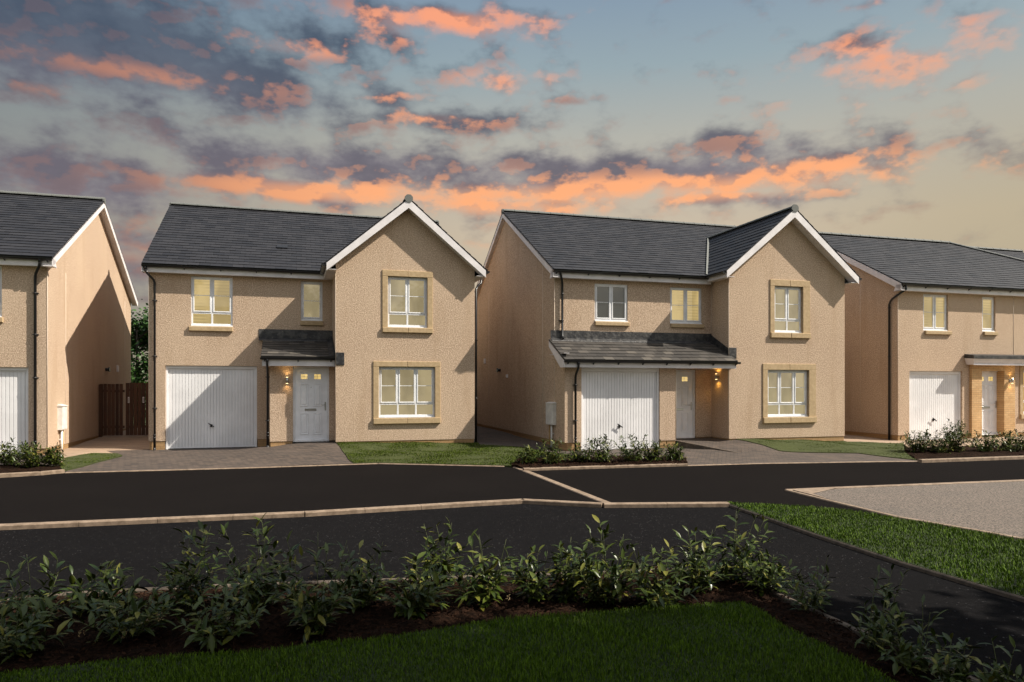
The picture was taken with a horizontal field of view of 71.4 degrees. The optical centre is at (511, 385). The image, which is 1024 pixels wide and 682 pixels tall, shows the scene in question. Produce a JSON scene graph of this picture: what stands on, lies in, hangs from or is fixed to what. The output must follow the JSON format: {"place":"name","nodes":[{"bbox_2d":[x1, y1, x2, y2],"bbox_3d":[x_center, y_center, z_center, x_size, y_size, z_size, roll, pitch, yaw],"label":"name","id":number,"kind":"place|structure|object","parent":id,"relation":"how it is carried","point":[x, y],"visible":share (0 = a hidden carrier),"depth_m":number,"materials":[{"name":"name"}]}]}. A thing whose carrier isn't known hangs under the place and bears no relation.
{"place":"outdoors","nodes":[
{"label":"outdoors","id":0,"kind":"place"},
{"bbox_2d":[0,455,58,465],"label":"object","id":1,"kind":"structure","parent":0,"point":[28,460],"depth_m":17.53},
{"bbox_2d":[60,453,121,470],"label":"lawn","id":2,"kind":"structure","parent":0,"point":[81,457],"depth_m":17.82,"materials":[{"name":"green plant"}]},
{"bbox_2d":[53,428,149,461],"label":"path","id":3,"kind":"structure","parent":0,"point":[106,444],"depth_m":21.65,"materials":[{"name":"beige concrete"}]},
{"bbox_2d":[126,383,148,434],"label":"wooden gate","id":4,"kind":"structure","parent":3,"relation":"on","point":[135,426],"depth_m":24.20,"materials":[{"name":"brown wood"}]},
{"bbox_2d":[65,441,352,471],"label":"driveway","id":5,"kind":"structure","parent":0,"point":[313,453],"depth_m":18.04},
{"bbox_2d":[141,194,489,449],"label":"detached house","id":6,"kind":"structure","parent":0,"point":[272,327],"depth_m":21.04,"materials":[{"name":"paint"}]},
{"bbox_2d":[189,276,232,331],"bbox_3d":[-8.852,-2.400,20.990,1.200,1.600,0.162,0,0,-17],"label":"window","id":7,"kind":"structure","parent":6,"relation":"in","point":[211,297],"depth_m":21.01,"materials":[{"name":"white"}]},
{"bbox_2d":[166,365,256,448],"bbox_3d":[-8.857,0.645,21.072,2.500,2.470,0.118,0,0,-17],"label":"garage door","id":8,"kind":"structure","parent":6,"relation":"in","point":[207,406],"depth_m":21.08,"materials":[{"name":"white metal"}]},
{"bbox_2d":[293,367,328,441],"bbox_3d":[-5.857,0.540,20.786,1.015,2.180,0.120,0,0,-17],"label":"front door","id":9,"kind":"structure","parent":6,"relation":"in","point":[310,384],"depth_m":20.79,"materials":[{"name":"white"}]},
{"bbox_2d":[301,281,322,325],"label":"window","id":10,"kind":"structure","parent":6,"relation":"in","point":[311,292],"depth_m":21.88,"materials":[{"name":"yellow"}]},
{"bbox_2d":[373,361,440,423],"bbox_3d":[-3.084,0.200,20.944,1.970,1.820,0.212,0,0,-17],"label":"window","id":11,"kind":"structure","parent":6,"relation":"in","point":[403,391],"depth_m":20.97,"materials":[{"name":"white"}]},
{"bbox_2d":[382,270,432,332],"bbox_3d":[-3.069,-2.457,20.949,1.480,1.815,0.212,0,0,-17],"label":"window","id":12,"kind":"structure","parent":6,"relation":"in","point":[407,302],"depth_m":20.98,"materials":[{"name":"white"}]},
{"bbox_2d":[337,441,570,467],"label":"lawn","id":13,"kind":"structure","parent":0,"point":[396,456],"depth_m":18.91,"materials":[{"name":"green plant"}]},
{"bbox_2d":[0,504,1023,681],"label":"carriageway","id":14,"kind":"structure","parent":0,"point":[976,615],"depth_m":8.45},
{"bbox_2d":[0,572,561,603],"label":"kerb","id":15,"kind":"structure","parent":14,"relation":"on","point":[166,588],"depth_m":6.89,"materials":[{"name":"grey concrete"}]},
{"bbox_2d":[598,568,980,681],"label":"kerb","id":16,"kind":"structure","parent":14,"relation":"on","point":[776,594],"depth_m":6.08,"materials":[{"name":"grey concrete"}]},
{"bbox_2d":[729,504,1023,602],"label":"kerb","id":17,"kind":"structure","parent":14,"relation":"on","point":[954,579],"depth_m":7.73,"materials":[{"name":"grey concrete"}]},
{"bbox_2d":[0,459,1023,523],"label":"road","id":18,"kind":"structure","parent":0,"point":[82,496],"depth_m":13.58,"materials":[{"name":"black asphalt"}]},
{"bbox_2d":[0,469,64,477],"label":"kerb","id":19,"kind":"structure","parent":18,"relation":"on","point":[17,474],"depth_m":15.04,"materials":[{"name":"concrete"}]},
{"bbox_2d":[65,463,503,472],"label":"kerb","id":20,"kind":"structure","parent":18,"relation":"on","point":[280,466],"depth_m":16.61,"materials":[{"name":"concrete"}]},
{"bbox_2d":[0,498,729,529],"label":"kerb","id":21,"kind":"structure","parent":18,"relation":"on","point":[85,523],"depth_m":10.78,"materials":[{"name":"concrete"}]},
{"bbox_2d":[513,467,608,502],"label":"kerb","id":22,"kind":"structure","parent":18,"relation":"on","point":[568,487],"depth_m":13.36,"materials":[{"name":"concrete"}]},
{"bbox_2d":[523,463,687,470],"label":"kerb","id":23,"kind":"structure","parent":18,"relation":"on","point":[603,467],"depth_m":16.36,"materials":[{"name":"concrete"}]},
{"bbox_2d":[688,461,916,465],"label":"kerb","id":24,"kind":"structure","parent":18,"relation":"on","point":[801,462],"depth_m":17.47,"materials":[{"name":"concrete"}]},
{"bbox_2d":[785,489,1023,539],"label":"kerb","id":25,"kind":"structure","parent":18,"relation":"on","point":[861,508],"depth_m":10.55,"materials":[{"name":"concrete"}]},
{"bbox_2d":[785,479,1023,490],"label":"kerb","id":26,"kind":"structure","parent":18,"relation":"on","point":[841,487],"depth_m":13.55,"materials":[{"name":"concrete"}]},
{"bbox_2d":[917,456,1023,462],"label":"kerb","id":27,"kind":"structure","parent":18,"relation":"on","point":[969,459],"depth_m":17.96,"materials":[{"name":"concrete"}]},
{"bbox_2d":[0,0,1023,380],"label":"sky","id":28,"kind":"structure","parent":0,"point":[890,118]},
{"bbox_2d":[474,426,689,455],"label":"driveway","id":29,"kind":"structure","parent":0,"point":[487,436],"depth_m":22.68,"materials":[{"name":"beige concrete"}]},
{"bbox_2d":[659,440,915,464],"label":"driveway","id":30,"kind":"structure","parent":0,"point":[753,453],"depth_m":18.75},
{"bbox_2d":[675,437,741,451],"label":"ramp","id":31,"kind":"structure","parent":30,"relation":"on","point":[711,442],"depth_m":21.76,"materials":[{"name":"grey concrete"}]},
{"bbox_2d":[678,441,738,452],"bbox_3d":[5.639,1.872,20.397,0.060,0.456,2.203,0,0,-38],"label":"ramp edging","id":32,"kind":"object","parent":31,"relation":"on","point":[690,445],"visible":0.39,"depth_m":20.73,"materials":[{"name":"grey concrete"}]},
{"bbox_2d":[736,438,916,460],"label":"lawn","id":33,"kind":"structure","parent":0,"point":[796,446],"depth_m":20.68,"materials":[{"name":"green plant"}]},
{"bbox_2d":[729,501,1023,596],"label":"verge","id":34,"kind":"structure","parent":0,"point":[949,569],"depth_m":8.41,"materials":[{"name":"green plant"}]},
{"bbox_2d":[813,481,1023,537],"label":"side road","id":35,"kind":"structure","parent":0,"point":[996,507],"depth_m":11.53,"materials":[{"name":"beige gravel"}]},
{"bbox_2d":[796,488,833,497],"bbox_3d":[5.335,1.880,12.689,0.668,0.001,1.418,0,0,31],"label":"kerb haunch","id":36,"kind":"object","parent":35,"relation":"on","point":[810,491],"visible":1,"depth_m":12.79,"materials":[{"name":"concrete"}]},
{"bbox_2d":[844,435,1023,449],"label":"driveway","id":37,"kind":"structure","parent":0,"point":[850,438],"depth_m":23.92,"materials":[{"name":"beige concrete"}]},
{"bbox_3d":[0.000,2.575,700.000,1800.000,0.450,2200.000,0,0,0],"label":"ground","id":38,"kind":"structure","parent":0,"visible":0},
{"bbox_2d":[0,464,61,472],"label":"planting bed","id":39,"kind":"object","parent":38,"relation":"on","point":[9,468],"visible":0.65,"depth_m":15.94,"materials":[{"name":"brown soil"}]},
{"bbox_2d":[0,437,38,464],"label":"laurel shrub","id":40,"kind":"object","parent":39,"relation":"on","point":[7,455],"visible":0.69,"depth_m":16.53,"materials":[{"name":"green plant"}]},
{"bbox_2d":[10,441,58,467],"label":"laurel shrub","id":41,"kind":"object","parent":39,"relation":"on","point":[32,457],"visible":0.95,"depth_m":16.25,"materials":[{"name":"green plant"}]},
{"bbox_2d":[40,446,66,466],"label":"laurel shrub","id":42,"kind":"object","parent":39,"relation":"on","point":[53,460],"visible":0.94,"depth_m":16.44,"materials":[{"name":"green plant"}]},
{"bbox_2d":[0,190,137,455],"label":"detached house","id":43,"kind":"structure","parent":38,"relation":"on","point":[68,297],"depth_m":20.70,"materials":[{"name":"paint"}]},
{"bbox_2d":[0,266,3,321],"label":"window","id":44,"kind":"structure","parent":43,"relation":"in","point":[1,318],"depth_m":18.77,"materials":[{"name":"white"}]},
{"bbox_2d":[0,367,27,455],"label":"garage door","id":45,"kind":"structure","parent":43,"relation":"in","point":[12,379],"depth_m":18.91,"materials":[{"name":"white metal"}]},
{"bbox_2d":[99,384,124,436],"bbox_3d":[-13.488,0.828,24.025,0.776,1.784,0.136,0,0,-9],"label":"wooden fence","id":46,"kind":"object","parent":43,"relation":"attached to","point":[110,409],"visible":1,"depth_m":24.03,"materials":[{"name":"brown wood"}]},
{"bbox_2d":[131,299,148,424],"bbox_3d":[-16.945,-0.872,32.094,4.551,6.553,5.087,0,0,-24],"label":"broadleaf tree","id":47,"kind":"object","parent":38,"relation":"on","point":[139,335],"visible":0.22,"depth_m":31.86,"materials":[{"name":"green plant"}]},
{"bbox_2d":[132,373,148,424],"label":"hedge","id":48,"kind":"object","parent":38,"relation":"on","point":[146,379],"visible":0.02,"depth_m":30.96,"materials":[{"name":"green plant"}]},
{"bbox_2d":[0,600,894,681],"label":"lawn","id":49,"kind":"structure","parent":38,"relation":"on","point":[495,660],"depth_m":4.90,"materials":[{"name":"green plant"}]},
{"bbox_2d":[0,566,994,681],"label":"planting bed","id":50,"kind":"object","parent":38,"relation":"on","point":[280,635],"visible":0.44,"depth_m":5.77,"materials":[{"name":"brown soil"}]},
{"bbox_2d":[0,589,73,663],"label":"laurel shrub","id":51,"kind":"object","parent":50,"relation":"on","point":[23,636],"visible":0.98,"depth_m":5.10,"materials":[{"name":"green plant"}]},
{"bbox_2d":[0,551,78,630],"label":"laurel shrub","id":52,"kind":"object","parent":50,"relation":"on","point":[36,593],"visible":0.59,"depth_m":5.71,"materials":[{"name":"green plant"}]},
{"bbox_2d":[56,559,148,614],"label":"laurel shrub","id":53,"kind":"object","parent":50,"relation":"on","point":[90,576],"visible":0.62,"depth_m":6.14,"materials":[{"name":"green plant"}]},
{"bbox_2d":[64,566,187,644],"bbox_3d":[-2.946,1.693,5.480,0.811,0.651,0.789,0,0,0],"label":"laurel shrub","id":54,"kind":"object","parent":50,"relation":"on","point":[147,616],"visible":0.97,"depth_m":5.42,"materials":[{"name":"green plant"}]},
{"bbox_2d":[158,520,223,612],"bbox_3d":[-2.831,1.564,6.140,0.604,0.822,0.578,0,0,0],"label":"laurel shrub","id":55,"kind":"object","parent":50,"relation":"on","point":[187,581],"visible":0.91,"depth_m":6.12,"materials":[{"name":"green plant"}]},
{"bbox_2d":[170,578,270,652],"bbox_3d":[-2.226,1.732,5.402,0.720,0.570,0.802,0,0,0],"label":"laurel shrub","id":56,"kind":"object","parent":50,"relation":"on","point":[224,625],"visible":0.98,"depth_m":5.39,"materials":[{"name":"green plant"}]},
{"bbox_2d":[207,513,304,606],"bbox_3d":[-2.217,1.539,6.221,0.800,0.858,0.848,0,0,-34],"label":"laurel shrub","id":57,"kind":"object","parent":50,"relation":"on","point":[258,587],"visible":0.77,"depth_m":6.19,"materials":[{"name":"green plant"}]},
{"bbox_2d":[262,531,359,642],"bbox_3d":[-1.591,1.540,5.614,0.750,0.857,0.782,0,0,0],"label":"laurel shrub","id":58,"kind":"object","parent":50,"relation":"on","point":[314,612],"visible":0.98,"depth_m":5.55,"materials":[{"name":"green plant"}]},
{"bbox_2d":[331,540,401,613],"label":"laurel shrub","id":59,"kind":"object","parent":50,"relation":"on","point":[368,589],"visible":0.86,"depth_m":6.20,"materials":[{"name":"green plant"}]},
{"bbox_2d":[373,551,456,619],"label":"laurel shrub","id":60,"kind":"object","parent":50,"relation":"on","point":[419,591],"visible":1,"depth_m":6.01,"materials":[{"name":"green plant"}]},
{"bbox_2d":[403,516,468,590],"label":"laurel shrub","id":61,"kind":"object","parent":50,"relation":"on","point":[430,540],"visible":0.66,"depth_m":6.82,"materials":[{"name":"green plant"}]},
{"bbox_2d":[442,529,522,610],"bbox_3d":[-0.258,1.641,6.367,0.707,0.731,0.600,0,0,-23],"label":"laurel shrub","id":62,"kind":"object","parent":50,"relation":"on","point":[486,586],"visible":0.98,"depth_m":6.33,"materials":[{"name":"green plant"}]},
{"bbox_2d":[498,545,562,602],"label":"laurel shrub","id":63,"kind":"object","parent":50,"relation":"on","point":[537,588],"visible":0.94,"depth_m":6.46,"materials":[{"name":"green plant"}]},
{"bbox_2d":[542,541,603,602],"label":"laurel shrub","id":64,"kind":"object","parent":50,"relation":"on","point":[569,582],"visible":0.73,"depth_m":6.47,"materials":[{"name":"green plant"}]},
{"bbox_2d":[554,514,639,605],"bbox_3d":[0.750,1.575,6.379,0.762,0.792,0.763,0,0,0],"label":"laurel shrub","id":65,"kind":"object","parent":50,"relation":"on","point":[602,587],"visible":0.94,"depth_m":6.27,"materials":[{"name":"green plant"}]},
{"bbox_2d":[618,543,701,607],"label":"laurel shrub","id":66,"kind":"object","parent":50,"relation":"on","point":[651,593],"visible":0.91,"depth_m":6.14,"materials":[{"name":"green plant"}]},
{"bbox_2d":[661,525,737,592],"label":"laurel shrub","id":67,"kind":"object","parent":50,"relation":"on","point":[696,563],"visible":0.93,"depth_m":6.72,"materials":[{"name":"green plant"}]},
{"bbox_2d":[699,505,773,582],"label":"laurel shrub","id":68,"kind":"object","parent":50,"relation":"on","point":[739,566],"visible":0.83,"depth_m":7.02,"materials":[{"name":"green plant"}]},
{"bbox_2d":[737,549,796,595],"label":"laurel shrub","id":69,"kind":"object","parent":50,"relation":"on","point":[766,578],"visible":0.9,"depth_m":6.70,"materials":[{"name":"green plant"}]},
{"bbox_2d":[774,554,836,612],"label":"laurel shrub","id":70,"kind":"object","parent":50,"relation":"on","point":[813,597],"visible":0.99,"depth_m":6.15,"materials":[{"name":"green plant"}]},
{"bbox_2d":[847,563,910,651],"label":"laurel shrub","id":71,"kind":"object","parent":50,"relation":"on","point":[874,628],"visible":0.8,"depth_m":5.23,"materials":[{"name":"green plant"}]},
{"bbox_2d":[875,595,964,675],"bbox_3d":[2.716,1.709,4.919,0.516,0.560,0.580,0,0,0],"label":"laurel shrub","id":72,"kind":"object","parent":50,"relation":"on","point":[907,650],"visible":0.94,"depth_m":4.84,"materials":[{"name":"green plant"}]},
{"bbox_2d":[915,632,981,681],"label":"laurel shrub","id":73,"kind":"object","parent":50,"relation":"on","point":[960,674],"visible":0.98,"depth_m":4.59,"materials":[{"name":"green plant"}]},
{"bbox_2d":[971,635,1023,681],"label":"laurel shrub","id":74,"kind":"object","parent":50,"relation":"on","point":[992,675],"visible":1,"depth_m":4.28,"materials":[{"name":"green plant"}]},
{"bbox_2d":[512,455,687,468],"bbox_3d":[2.262,2.291,17.440,4.749,0.972,2.088,0,0,-12],"label":"planting bed","id":75,"kind":"object","parent":38,"relation":"on","point":[614,458],"visible":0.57,"depth_m":17.03,"materials":[{"name":"brown soil"}]},
{"bbox_2d":[516,444,543,463],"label":"laurel shrub","id":76,"kind":"object","parent":75,"relation":"on","point":[526,457],"visible":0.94,"depth_m":16.94,"materials":[{"name":"green plant"}]},
{"bbox_2d":[535,437,569,463],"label":"laurel shrub","id":77,"kind":"object","parent":75,"relation":"on","point":[553,456],"visible":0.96,"depth_m":17.03,"materials":[{"name":"green plant"}]},
{"bbox_2d":[564,441,594,462],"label":"laurel shrub","id":78,"kind":"object","parent":75,"relation":"on","point":[580,456],"visible":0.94,"depth_m":17.20,"materials":[{"name":"green plant"}]},
{"bbox_2d":[585,434,616,461],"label":"laurel shrub","id":79,"kind":"object","parent":75,"relation":"on","point":[603,455],"visible":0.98,"depth_m":17.30,"materials":[{"name":"green plant"}]},
{"bbox_2d":[613,434,648,460],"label":"laurel shrub","id":80,"kind":"object","parent":75,"relation":"on","point":[628,455],"visible":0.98,"depth_m":17.42,"materials":[{"name":"green plant"}]},
{"bbox_2d":[641,440,667,461],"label":"laurel shrub","id":81,"kind":"object","parent":75,"relation":"on","point":[656,449],"visible":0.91,"depth_m":17.60,"materials":[{"name":"green plant"}]},
{"bbox_2d":[661,442,686,460],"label":"laurel shrub","id":82,"kind":"object","parent":75,"relation":"on","point":[675,455],"visible":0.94,"depth_m":17.71,"materials":[{"name":"green plant"}]},
{"bbox_2d":[477,204,861,450],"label":"detached house","id":83,"kind":"structure","parent":38,"relation":"on","point":[614,328],"depth_m":22.41,"materials":[{"name":"paint"}]},
{"bbox_2d":[595,284,629,325],"bbox_3d":[3.049,-2.466,21.795,1.137,1.279,0.164,0,0,-16],"label":"window","id":84,"kind":"structure","parent":83,"relation":"in","point":[610,299],"depth_m":21.81,"materials":[{"name":"white"}]},
{"bbox_2d":[581,367,658,450],"bbox_3d":[3.159,0.685,20.823,2.487,2.426,0.120,0,0,-16],"label":"garage door","id":85,"kind":"structure","parent":83,"relation":"in","point":[615,402],"depth_m":20.84,"materials":[{"name":"white metal"}]},
{"bbox_2d":[676,370,694,437],"bbox_3d":[5.278,0.589,22.510,1.086,2.172,0.122,0,0,-16],"label":"front door","id":86,"kind":"structure","parent":83,"relation":"in","point":[685,379],"depth_m":22.57,"materials":[{"name":"white"}]},
{"bbox_2d":[670,287,703,327],"bbox_3d":[5.510,-2.461,22.526,1.177,1.269,0.185,0,0,-16],"label":"window","id":87,"kind":"structure","parent":83,"relation":"in","point":[685,303],"depth_m":22.54,"materials":[{"name":"white"}]},
{"bbox_2d":[763,364,816,422],"bbox_3d":[8.705,0.241,22.434,1.959,1.852,0.215,0,0,-16],"label":"window","id":88,"kind":"structure","parent":83,"relation":"in","point":[785,389],"depth_m":22.48,"materials":[{"name":"white"}]},
{"bbox_2d":[770,279,810,338],"bbox_3d":[8.724,-2.403,22.439,1.472,1.822,0.215,0,0,-16],"label":"window","id":89,"kind":"structure","parent":83,"relation":"in","point":[785,302],"depth_m":22.47,"materials":[{"name":"white"}]},
{"bbox_2d":[819,232,1023,440],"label":"detached house","id":90,"kind":"structure","parent":38,"relation":"on","point":[934,335],"depth_m":24.88,"materials":[{"name":"paint"}]},
{"bbox_2d":[909,371,960,439],"bbox_3d":[14.470,0.702,24.459,2.288,2.402,0.123,0,0,-17],"label":"garage door","id":91,"kind":"structure","parent":90,"relation":"in","point":[934,396],"depth_m":24.48,"materials":[{"name":"white metal"}]},
{"bbox_2d":[923,294,951,334],"bbox_3d":[14.520,-2.434,24.404,1.186,1.373,0.200,0,0,-16],"label":"window","id":92,"kind":"structure","parent":90,"relation":"in","point":[934,306],"depth_m":24.42,"materials":[{"name":"white"}]},
{"bbox_2d":[982,297,997,335],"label":"window","id":93,"kind":"structure","parent":90,"relation":"in","point":[987,302],"depth_m":25.12,"materials":[{"name":"white"}]},
{"bbox_2d":[982,371,998,434],"bbox_3d":[16.780,0.603,25.229,1.123,2.288,0.125,0,0,-17],"label":"front door","id":94,"kind":"structure","parent":90,"relation":"in","point":[989,378],"depth_m":25.27,"materials":[{"name":"white"}]},
{"bbox_2d":[1019,365,1023,418],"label":"window","id":95,"kind":"structure","parent":90,"relation":"in","point":[1021,367],"depth_m":25.43,"materials":[{"name":"white"}]},
{"bbox_2d":[905,446,1023,459],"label":"planting bed","id":96,"kind":"object","parent":38,"relation":"on","point":[968,451],"visible":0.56,"depth_m":19.29,"materials":[{"name":"brown soil"}]},
{"bbox_2d":[900,429,936,452],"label":"laurel shrub","id":97,"kind":"object","parent":96,"relation":"on","point":[916,445],"visible":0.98,"depth_m":19.71,"materials":[{"name":"green plant"}]},
{"bbox_2d":[919,430,955,452],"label":"laurel shrub","id":98,"kind":"object","parent":96,"relation":"on","point":[941,446],"visible":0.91,"depth_m":19.63,"materials":[{"name":"green plant"}]},
{"bbox_2d":[942,418,971,452],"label":"laurel shrub","id":99,"kind":"object","parent":96,"relation":"on","point":[958,443],"visible":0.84,"depth_m":19.81,"materials":[{"name":"green plant"}]},
{"bbox_2d":[967,430,1012,451],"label":"laurel shrub","id":100,"kind":"object","parent":96,"relation":"on","point":[988,444],"visible":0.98,"depth_m":20.06,"materials":[{"name":"green plant"}]},
{"bbox_2d":[990,428,1023,451],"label":"laurel shrub","id":101,"kind":"object","parent":96,"relation":"on","point":[1007,443],"visible":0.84,"depth_m":20.29,"materials":[{"name":"green plant"}]},
{"bbox_2d":[1004,429,1023,448],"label":"laurel shrub","id":102,"kind":"object","parent":96,"relation":"on","point":[1021,443],"visible":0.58,"depth_m":20.68,"materials":[{"name":"green plant"}]},
{"bbox_2d":[970,246,1023,258],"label":"detached house","id":103,"kind":"structure","parent":38,"relation":"on","point":[1016,253],"depth_m":32.94,"materials":[{"name":"tile"}]}
]}

